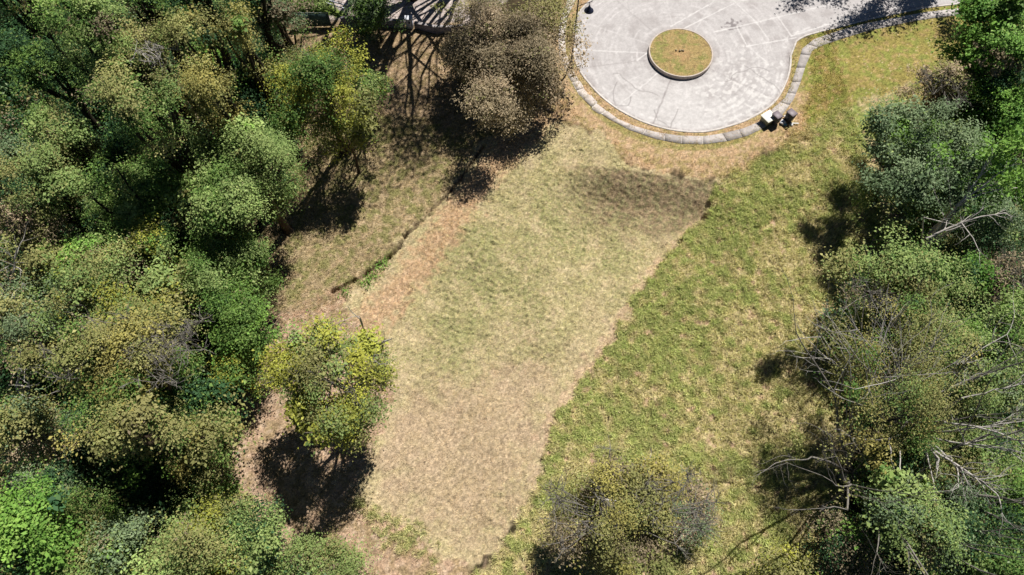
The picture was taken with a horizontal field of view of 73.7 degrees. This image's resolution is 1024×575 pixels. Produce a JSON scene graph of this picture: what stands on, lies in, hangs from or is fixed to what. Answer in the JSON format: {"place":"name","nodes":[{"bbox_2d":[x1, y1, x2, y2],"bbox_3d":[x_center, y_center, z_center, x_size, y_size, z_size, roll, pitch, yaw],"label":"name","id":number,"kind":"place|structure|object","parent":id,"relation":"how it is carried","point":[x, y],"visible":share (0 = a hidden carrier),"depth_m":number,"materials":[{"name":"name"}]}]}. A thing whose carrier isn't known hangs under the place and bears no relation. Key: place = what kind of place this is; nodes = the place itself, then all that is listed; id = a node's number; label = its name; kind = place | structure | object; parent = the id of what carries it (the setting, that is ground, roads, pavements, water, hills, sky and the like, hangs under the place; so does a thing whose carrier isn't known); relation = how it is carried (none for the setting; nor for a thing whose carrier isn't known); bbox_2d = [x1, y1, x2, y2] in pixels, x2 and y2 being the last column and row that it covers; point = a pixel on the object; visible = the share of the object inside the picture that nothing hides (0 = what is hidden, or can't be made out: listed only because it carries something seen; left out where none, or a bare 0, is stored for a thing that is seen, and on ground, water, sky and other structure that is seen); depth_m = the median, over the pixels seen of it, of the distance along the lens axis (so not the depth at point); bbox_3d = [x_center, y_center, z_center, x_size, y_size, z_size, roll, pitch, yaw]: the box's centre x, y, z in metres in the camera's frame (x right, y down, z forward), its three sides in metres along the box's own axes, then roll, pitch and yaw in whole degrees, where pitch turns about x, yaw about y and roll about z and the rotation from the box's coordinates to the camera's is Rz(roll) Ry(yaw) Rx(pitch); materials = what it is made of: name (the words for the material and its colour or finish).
{"place":"outdoors","nodes":[
{"label":"outdoors","id":0,"kind":"place"},
{"bbox_2d":[0,0,1023,574],"bbox_3d":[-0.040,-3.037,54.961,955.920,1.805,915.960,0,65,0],"label":"ground","id":1,"kind":"structure","parent":0,"point":[870,62],"depth_m":53.04,"materials":[{"name":"beige plant"}]},
{"bbox_2d":[0,23,46,81],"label":"broadleaf tree","id":2,"kind":"object","parent":1,"relation":"on","point":[4,42],"visible":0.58,"depth_m":58.78,"materials":[{"name":"green plant"}]},
{"bbox_2d":[0,193,76,288],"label":"broadleaf tree","id":3,"kind":"object","parent":1,"relation":"on","point":[8,224],"visible":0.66,"depth_m":44.49,"materials":[{"name":"green plant"}]},
{"bbox_2d":[0,269,80,383],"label":"broadleaf tree","id":4,"kind":"object","parent":1,"relation":"on","point":[20,317],"visible":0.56,"depth_m":42.49,"materials":[{"name":"green plant"}]},
{"bbox_2d":[0,385,94,491],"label":"broadleaf tree","id":5,"kind":"object","parent":1,"relation":"on","point":[24,419],"visible":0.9,"depth_m":39.83,"materials":[{"name":"green plant"}]},
{"bbox_2d":[0,213,101,305],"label":"broadleaf tree","id":6,"kind":"object","parent":1,"relation":"on","point":[33,260],"visible":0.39,"depth_m":44.09,"materials":[{"name":"green plant"}]},
{"bbox_2d":[0,127,104,249],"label":"broadleaf tree","id":7,"kind":"object","parent":1,"relation":"on","point":[38,164],"visible":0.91,"depth_m":43.32,"materials":[{"name":"green plant"}]},
{"bbox_2d":[0,105,104,235],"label":"broadleaf tree","id":8,"kind":"object","parent":1,"relation":"on","point":[14,153],"visible":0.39,"depth_m":45.06,"materials":[{"name":"green plant"}]},
{"bbox_2d":[0,28,105,136],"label":"broadleaf tree","id":9,"kind":"object","parent":1,"relation":"on","point":[35,57],"visible":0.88,"depth_m":49.09,"materials":[{"name":"green plant"}]},
{"bbox_2d":[1,453,108,510],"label":"broadleaf tree","id":10,"kind":"object","parent":1,"relation":"on","point":[66,478],"visible":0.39,"depth_m":40.31,"materials":[{"name":"green plant"}]},
{"bbox_2d":[1,267,110,353],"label":"broadleaf tree","id":11,"kind":"object","parent":1,"relation":"on","point":[41,316],"visible":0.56,"depth_m":43.13,"materials":[{"name":"green plant"}]},
{"bbox_2d":[0,0,115,119],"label":"broadleaf tree","id":12,"kind":"object","parent":1,"relation":"on","point":[8,9],"visible":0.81,"depth_m":49.02,"materials":[{"name":"green plant"}]},
{"bbox_2d":[15,93,133,212],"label":"broadleaf tree","id":13,"kind":"object","parent":1,"relation":"on","point":[72,134],"visible":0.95,"depth_m":44.76,"materials":[{"name":"green plant"}]},
{"bbox_2d":[32,224,134,305],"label":"broadleaf tree","id":14,"kind":"object","parent":1,"relation":"on","point":[90,239],"visible":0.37,"depth_m":44.70,"materials":[{"name":"green plant"}]},
{"bbox_2d":[42,400,127,471],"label":"broadleaf tree","id":15,"kind":"object","parent":1,"relation":"on","point":[75,451],"visible":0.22,"depth_m":43.56,"materials":[{"name":"green plant"}]},
{"bbox_2d":[0,444,179,574],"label":"broadleaf tree","id":16,"kind":"object","parent":1,"relation":"on","point":[34,534],"visible":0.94,"depth_m":36.52,"materials":[{"name":"green plant"}]},
{"bbox_2d":[46,537,142,574],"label":"broadleaf tree","id":17,"kind":"object","parent":1,"relation":"on","point":[79,565],"visible":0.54,"depth_m":37.57,"materials":[{"name":"green plant"}]},
{"bbox_2d":[40,472,156,572],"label":"broadleaf tree","id":18,"kind":"object","parent":1,"relation":"on","point":[86,511],"visible":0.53,"depth_m":38.49,"materials":[{"name":"green plant"}]},
{"bbox_2d":[18,0,199,158],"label":"broadleaf tree","id":19,"kind":"object","parent":1,"relation":"on","point":[82,34],"visible":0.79,"depth_m":42.39,"materials":[{"name":"green plant"}]},
{"bbox_2d":[0,273,224,466],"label":"broadleaf tree","id":20,"kind":"object","parent":1,"relation":"on","point":[135,342],"visible":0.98,"depth_m":36.41,"materials":[{"name":"green plant"}]},
{"bbox_2d":[72,187,153,275],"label":"broadleaf tree","id":21,"kind":"object","parent":1,"relation":"on","point":[94,213],"visible":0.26,"depth_m":46.57,"materials":[{"name":"green plant"}]},
{"bbox_2d":[79,121,149,170],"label":"broadleaf tree","id":22,"kind":"object","parent":1,"relation":"on","point":[122,153],"visible":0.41,"depth_m":55.11,"materials":[{"name":"green plant"}]},
{"bbox_2d":[77,503,167,574],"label":"broadleaf tree","id":23,"kind":"object","parent":1,"relation":"on","point":[127,537],"visible":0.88,"depth_m":37.87,"materials":[{"name":"green plant"}]},
{"bbox_2d":[33,221,234,337],"bbox_3d":[-23.874,0.613,46.318,12.282,12.145,10.064,22,67,10],"label":"broadleaf tree","id":24,"kind":"object","parent":1,"relation":"on","point":[93,284],"visible":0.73,"depth_m":42.59,"materials":[{"name":"green plant"}]},
{"bbox_2d":[85,444,183,535],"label":"broadleaf tree","id":25,"kind":"object","parent":1,"relation":"on","point":[119,474],"visible":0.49,"depth_m":43.59,"materials":[{"name":"green plant"}]},
{"bbox_2d":[61,149,210,239],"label":"broadleaf tree","id":26,"kind":"object","parent":1,"relation":"on","point":[146,184],"visible":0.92,"depth_m":44.95,"materials":[{"name":"green plant"}]},
{"bbox_2d":[100,211,190,294],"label":"broadleaf tree","id":27,"kind":"object","parent":1,"relation":"on","point":[168,231],"visible":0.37,"depth_m":45.01,"materials":[{"name":"green plant"}]},
{"bbox_2d":[68,46,234,234],"bbox_3d":[-22.591,-8.309,46.562,7.289,19.265,5.730,0,65,0],"label":"broadleaf tree","id":28,"kind":"object","parent":1,"relation":"on","point":[118,92],"visible":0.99,"depth_m":40.28,"materials":[{"name":"green plant"}]},
{"bbox_2d":[94,16,217,161],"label":"broadleaf tree","id":29,"kind":"object","parent":1,"relation":"on","point":[155,53],"visible":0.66,"depth_m":46.25,"materials":[{"name":"green plant"}]},
{"bbox_2d":[120,213,198,293],"bbox_3d":[-23.816,-1.539,47.974,3.231,10.975,3.450,0,65,0],"label":"shrub","id":30,"kind":"object","parent":1,"relation":"on","point":[142,236],"visible":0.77,"depth_m":43.79,"materials":[{"name":"green plant"}]},
{"bbox_2d":[48,377,271,493],"bbox_3d":[-18.867,9.246,40.896,10.282,14.705,5.952,-6,65,-3],"label":"broadleaf tree","id":31,"kind":"object","parent":1,"relation":"on","point":[200,433],"visible":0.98,"depth_m":36.08,"materials":[{"name":"green plant"}]},
{"bbox_2d":[0,0,325,574],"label":"undergrowth","id":32,"kind":"object","parent":1,"relation":"on","point":[25,99],"visible":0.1,"depth_m":52.64,"materials":[{"name":"green plant"}]},
{"bbox_2d":[121,0,216,113],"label":"broadleaf tree","id":33,"kind":"object","parent":1,"relation":"on","point":[154,5],"visible":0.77,"depth_m":49.71,"materials":[{"name":"green plant"}]},
{"bbox_2d":[146,115,215,195],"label":"broadleaf tree","id":34,"kind":"object","parent":1,"relation":"on","point":[192,158],"visible":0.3,"depth_m":45.84,"materials":[{"name":"green plant"}]},
{"bbox_2d":[148,214,213,278],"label":"broadleaf tree","id":35,"kind":"object","parent":1,"relation":"on","point":[180,240],"visible":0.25,"depth_m":49.24,"materials":[{"name":"green plant"}]},
{"bbox_2d":[137,445,236,519],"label":"broadleaf tree","id":36,"kind":"object","parent":1,"relation":"on","point":[164,480],"visible":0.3,"depth_m":44.00,"materials":[{"name":"green plant"}]},
{"bbox_2d":[123,363,259,477],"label":"broadleaf tree","id":37,"kind":"object","parent":1,"relation":"on","point":[191,395],"visible":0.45,"depth_m":41.74,"materials":[{"name":"green plant"}]},
{"bbox_2d":[116,476,274,574],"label":"broadleaf tree","id":38,"kind":"object","parent":1,"relation":"on","point":[190,545],"visible":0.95,"depth_m":37.88,"materials":[{"name":"green plant"}]},
{"bbox_2d":[159,0,234,84],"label":"broadleaf tree","id":39,"kind":"object","parent":1,"relation":"on","point":[202,2],"visible":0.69,"depth_m":48.52,"materials":[{"name":"green plant"}]},
{"bbox_2d":[149,1,267,163],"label":"broadleaf tree","id":40,"kind":"object","parent":1,"relation":"on","point":[176,31],"visible":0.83,"depth_m":44.59,"materials":[{"name":"green plant"}]},
{"bbox_2d":[176,33,248,117],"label":"broadleaf tree","id":41,"kind":"object","parent":1,"relation":"on","point":[195,47],"visible":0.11,"depth_m":48.95,"materials":[{"name":"green plant"}]},
{"bbox_2d":[177,447,248,523],"bbox_3d":[-18.811,12.778,43.897,4.670,6.255,5.137,0,65,0],"label":"shrub","id":42,"kind":"object","parent":1,"relation":"on","point":[216,479],"visible":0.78,"depth_m":42.52,"materials":[{"name":"green plant"}]},
{"bbox_2d":[154,149,290,282],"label":"broadleaf tree","id":43,"kind":"object","parent":1,"relation":"on","point":[222,199],"visible":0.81,"depth_m":44.00,"materials":[{"name":"green plant"}]},
{"bbox_2d":[164,217,290,321],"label":"broadleaf tree","id":44,"kind":"object","parent":1,"relation":"on","point":[219,247],"visible":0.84,"depth_m":45.75,"materials":[{"name":"green plant"}]},
{"bbox_2d":[170,44,286,212],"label":"broadleaf tree","id":45,"kind":"object","parent":1,"relation":"on","point":[204,83],"visible":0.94,"depth_m":43.30,"materials":[{"name":"green plant"}]},
{"bbox_2d":[203,332,270,410],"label":"broadleaf tree","id":46,"kind":"object","parent":1,"relation":"on","point":[230,373],"visible":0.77,"depth_m":44.55,"materials":[{"name":"green plant"}]},
{"bbox_2d":[182,109,313,234],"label":"broadleaf tree","id":47,"kind":"object","parent":1,"relation":"on","point":[244,137],"visible":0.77,"depth_m":45.57,"materials":[{"name":"green plant"}]},
{"bbox_2d":[190,242,307,380],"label":"broadleaf tree","id":48,"kind":"object","parent":1,"relation":"on","point":[239,324],"visible":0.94,"depth_m":44.02,"materials":[{"name":"green plant"}]},
{"bbox_2d":[207,0,303,161],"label":"broadleaf tree","id":49,"kind":"object","parent":1,"relation":"on","point":[235,22],"visible":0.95,"depth_m":46.17,"materials":[{"name":"green plant"}]},
{"bbox_2d":[213,33,299,135],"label":"broadleaf tree","id":50,"kind":"object","parent":1,"relation":"on","point":[252,92],"visible":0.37,"depth_m":53.93,"materials":[{"name":"green plant"}]},
{"bbox_2d":[213,483,300,574],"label":"broadleaf tree","id":51,"kind":"object","parent":1,"relation":"on","point":[261,540],"visible":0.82,"depth_m":40.36,"materials":[{"name":"green plant"}]},
{"bbox_2d":[231,0,291,99],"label":"broadleaf tree","id":52,"kind":"object","parent":1,"relation":"on","point":[269,41],"visible":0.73,"depth_m":52.03,"materials":[{"name":"green plant"}]},
{"bbox_2d":[242,0,317,95],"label":"broadleaf tree","id":53,"kind":"object","parent":1,"relation":"on","point":[280,11],"visible":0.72,"depth_m":52.79,"materials":[{"name":"green plant"}]},
{"bbox_2d":[241,522,383,574],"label":"shrub","id":54,"kind":"object","parent":1,"relation":"on","point":[333,548],"visible":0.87,"depth_m":42.07,"materials":[{"name":"green plant"}]},
{"bbox_2d":[293,12,331,26],"bbox_3d":[-18.832,-24.973,63.779,3.670,1.900,0.142,0,65,0],"label":"fence","id":55,"kind":"object","parent":1,"relation":"on","point":[323,18],"visible":0.66,"depth_m":63.61,"materials":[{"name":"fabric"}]},
{"bbox_2d":[242,16,397,167],"bbox_3d":[-14.243,-14.782,53.272,10.876,12.890,12.735,0,65,0],"label":"broadleaf tree","id":56,"kind":"object","parent":1,"relation":"on","point":[322,71],"visible":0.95,"depth_m":49.23,"materials":[{"name":"green plant"}]},
{"bbox_2d":[248,307,409,461],"bbox_3d":[-10.725,6.562,43.760,8.618,12.158,9.329,-36,70,-15],"label":"broadleaf tree","id":57,"kind":"object","parent":1,"relation":"on","point":[307,366],"visible":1,"depth_m":40.19,"materials":[{"name":"green plant"}]},
{"bbox_2d":[307,95,383,173],"bbox_3d":[-12.836,-11.471,53.919,6.036,8.800,5.796,-29,68,-13],"label":"shrub","id":58,"kind":"object","parent":1,"relation":"on","point":[356,134],"visible":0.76,"depth_m":51.47,"materials":[{"name":"green plant"}]},
{"bbox_2d":[343,58,393,129],"bbox_3d":[-11.662,-15.182,56.267,4.079,7.611,5.465,-35,70,-15],"label":"shrub","id":59,"kind":"object","parent":1,"relation":"on","point":[369,84],"visible":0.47,"depth_m":53.76,"materials":[{"name":"green plant"}]},
{"bbox_2d":[336,0,405,44],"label":"shrub","id":60,"kind":"object","parent":1,"relation":"on","point":[368,13],"visible":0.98,"depth_m":59.97,"materials":[{"name":"green plant"}]},
{"bbox_2d":[427,0,508,34],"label":"shrub","id":61,"kind":"object","parent":1,"relation":"on","point":[457,11],"visible":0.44,"depth_m":61.62,"materials":[{"name":"brown plant"}]},
{"bbox_2d":[428,0,597,139],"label":"broadleaf tree","id":62,"kind":"object","parent":1,"relation":"on","point":[480,51],"visible":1,"depth_m":54.37,"materials":[{"name":"brown plant"}]},
{"bbox_2d":[345,118,720,566],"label":"lawn grass","id":63,"kind":"structure","parent":1,"relation":"on","point":[523,262],"depth_m":52.94,"materials":[{"name":"beige plant"}]},
{"bbox_2d":[227,0,854,574],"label":"short grass","id":64,"kind":"structure","parent":1,"relation":"on","point":[371,194],"depth_m":56.76,"materials":[{"name":"plant"}]},
{"bbox_2d":[344,104,890,574],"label":"rough grass","id":65,"kind":"structure","parent":1,"relation":"on","point":[668,346],"depth_m":49.96,"materials":[{"name":"green plant"}]},
{"bbox_2d":[532,432,733,574],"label":"broadleaf tree","id":66,"kind":"object","parent":1,"relation":"on","point":[642,513],"visible":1,"depth_m":36.87,"materials":[{"name":"green plant"}]},
{"bbox_2d":[666,459,725,553],"bbox_3d":[11.633,14.250,44.219,4.910,4.424,6.114,0,65,0],"label":"shrub","id":67,"kind":"object","parent":1,"relation":"on","point":[705,527],"visible":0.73,"depth_m":43.30,"materials":[{"name":"grey plant"}]},
{"bbox_2d":[741,536,826,574],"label":"shrub","id":68,"kind":"object","parent":1,"relation":"on","point":[780,565],"visible":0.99,"depth_m":40.89,"materials":[{"name":"yellow plant"}]},
{"bbox_2d":[573,0,997,132],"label":"kerb","id":69,"kind":"structure","parent":1,"relation":"on","point":[676,130],"depth_m":61.62,"materials":[{"name":"concrete"}]},
{"bbox_2d":[790,490,893,574],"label":"shrub","id":70,"kind":"object","parent":1,"relation":"on","point":[831,522],"visible":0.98,"depth_m":40.50,"materials":[{"name":"green plant"}]},
{"bbox_2d":[768,278,984,405],"bbox_3d":[20.477,5.009,43.454,11.072,13.632,7.484,0,65,0],"label":"dead tree","id":71,"kind":"object","parent":1,"relation":"on","point":[886,381],"visible":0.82,"depth_m":39.65,"materials":[{"name":"grey plant"}]},
{"bbox_2d":[734,195,1023,574],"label":"spreading tree","id":72,"kind":"object","parent":1,"relation":"on","point":[846,480],"visible":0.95,"depth_m":37.74,"materials":[{"name":"grey plant"}]},
{"bbox_2d":[864,212,931,261],"bbox_3d":[28.897,-2.897,51.627,4.808,5.720,4.306,0,65,0],"label":"shrub","id":73,"kind":"object","parent":1,"relation":"on","point":[901,234],"visible":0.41,"depth_m":50.29,"materials":[{"name":"green plant"}]},
{"bbox_2d":[838,407,963,522],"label":"broadleaf tree","id":74,"kind":"object","parent":1,"relation":"on","point":[912,457],"visible":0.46,"depth_m":41.91,"materials":[{"name":"green plant"}]},
{"bbox_2d":[810,217,1002,363],"bbox_3d":[25.990,1.124,46.618,13.218,11.189,9.554,0,65,0],"label":"broadleaf tree","id":75,"kind":"object","parent":1,"relation":"on","point":[908,262],"visible":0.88,"depth_m":44.11,"materials":[{"name":"green plant"}]},
{"bbox_2d":[793,278,1022,496],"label":"broadleaf tree","id":76,"kind":"object","parent":1,"relation":"on","point":[888,407],"visible":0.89,"depth_m":40.28,"materials":[{"name":"green plant"}]},
{"bbox_2d":[796,19,1023,574],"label":"undergrowth","id":77,"kind":"object","parent":1,"relation":"on","point":[839,301],"visible":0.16,"depth_m":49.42,"materials":[{"name":"green plant"}]},
{"bbox_2d":[845,87,997,236],"bbox_3d":[29.914,-9.347,50.984,11.386,12.162,13.018,0,65,0],"label":"broadleaf tree","id":78,"kind":"object","parent":1,"relation":"on","point":[902,128],"visible":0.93,"depth_m":48.10,"materials":[{"name":"green plant"}]},
{"bbox_2d":[831,266,1023,535],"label":"dead tree","id":79,"kind":"object","parent":1,"relation":"on","point":[961,469],"visible":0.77,"depth_m":39.83,"materials":[{"name":"grey plant"}]},
{"bbox_2d":[855,461,1011,574],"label":"broadleaf tree","id":80,"kind":"object","parent":1,"relation":"on","point":[948,527],"visible":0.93,"depth_m":37.81,"materials":[{"name":"green plant"}]},
{"bbox_2d":[893,52,984,127],"bbox_3d":[33.087,-14.366,54.538,7.322,9.828,6.747,0,65,0],"label":"shrub","id":81,"kind":"object","parent":1,"relation":"on","point":[948,74],"visible":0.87,"depth_m":51.97,"materials":[{"name":"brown plant"}]},
{"bbox_2d":[885,381,1023,504],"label":"broadleaf tree","id":82,"kind":"object","parent":1,"relation":"on","point":[979,452],"visible":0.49,"depth_m":42.06,"materials":[{"name":"green plant"}]},
{"bbox_2d":[903,116,1023,230],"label":"broadleaf tree","id":83,"kind":"object","parent":1,"relation":"on","point":[990,172],"visible":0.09,"depth_m":52.24,"materials":[{"name":"green plant"}]},
{"bbox_2d":[924,35,1008,126],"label":"broadleaf tree","id":84,"kind":"object","parent":1,"relation":"on","point":[948,49],"visible":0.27,"depth_m":53.63,"materials":[{"name":"green plant"}]},
{"bbox_2d":[931,242,1008,308],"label":"broadleaf tree","id":85,"kind":"object","parent":1,"relation":"on","point":[986,272],"visible":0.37,"depth_m":47.33,"materials":[{"name":"green plant"}]},
{"bbox_2d":[917,125,1023,247],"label":"broadleaf tree","id":86,"kind":"object","parent":1,"relation":"on","point":[996,162],"visible":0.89,"depth_m":46.02,"materials":[{"name":"green plant"}]},
{"bbox_2d":[921,200,1020,266],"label":"bare tree","id":87,"kind":"object","parent":1,"relation":"on","point":[958,225],"visible":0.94,"depth_m":46.48,"materials":[{"name":"grey plant"}]},
{"bbox_2d":[920,320,1023,435],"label":"broadleaf tree","id":88,"kind":"object","parent":1,"relation":"on","point":[1017,389],"visible":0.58,"depth_m":42.98,"materials":[{"name":"green plant"}]},
{"bbox_2d":[929,533,1023,574],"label":"broadleaf tree","id":89,"kind":"object","parent":1,"relation":"on","point":[1015,567],"visible":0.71,"depth_m":38.42,"materials":[{"name":"green plant"}]},
{"bbox_2d":[931,174,1023,267],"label":"broadleaf tree","id":90,"kind":"object","parent":1,"relation":"on","point":[986,236],"visible":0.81,"depth_m":48.73,"materials":[{"name":"green plant"}]},
{"bbox_2d":[932,478,1023,564],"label":"broadleaf tree","id":91,"kind":"object","parent":1,"relation":"on","point":[994,510],"visible":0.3,"depth_m":39.22,"materials":[{"name":"green plant"}]},
{"bbox_2d":[942,57,1023,153],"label":"broadleaf tree","id":92,"kind":"object","parent":1,"relation":"on","point":[1005,91],"visible":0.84,"depth_m":51.63,"materials":[{"name":"green plant"}]},
{"bbox_2d":[945,0,1023,109],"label":"broadleaf tree","id":93,"kind":"object","parent":1,"relation":"on","point":[1000,17],"visible":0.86,"depth_m":50.94,"materials":[{"name":"green plant"}]},
{"bbox_2d":[948,266,1023,381],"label":"broadleaf tree","id":94,"kind":"object","parent":1,"relation":"on","point":[1002,309],"visible":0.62,"depth_m":44.28,"materials":[{"name":"green plant"}]},
{"bbox_2d":[960,245,1023,305],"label":"shrub","id":95,"kind":"object","parent":1,"relation":"on","point":[1010,260],"visible":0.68,"depth_m":47.34,"materials":[{"name":"brown plant"}]},
{"bbox_2d":[971,457,1023,545],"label":"broadleaf tree","id":96,"kind":"object","parent":1,"relation":"on","point":[1019,486],"visible":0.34,"depth_m":40.08,"materials":[{"name":"green plant"}]},
{"bbox_2d":[558,0,957,143],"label":"pavement","id":97,"kind":"structure","parent":0,"point":[805,54],"depth_m":61.43,"materials":[{"name":"white stone"}]},
{"bbox_2d":[575,0,959,130],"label":"road","id":98,"kind":"structure","parent":0,"point":[744,75],"depth_m":63.48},
{"bbox_2d":[648,28,712,79],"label":"traffic island","id":99,"kind":"structure","parent":98,"relation":"on","point":[694,59],"depth_m":62.66,"materials":[{"name":"plant"}]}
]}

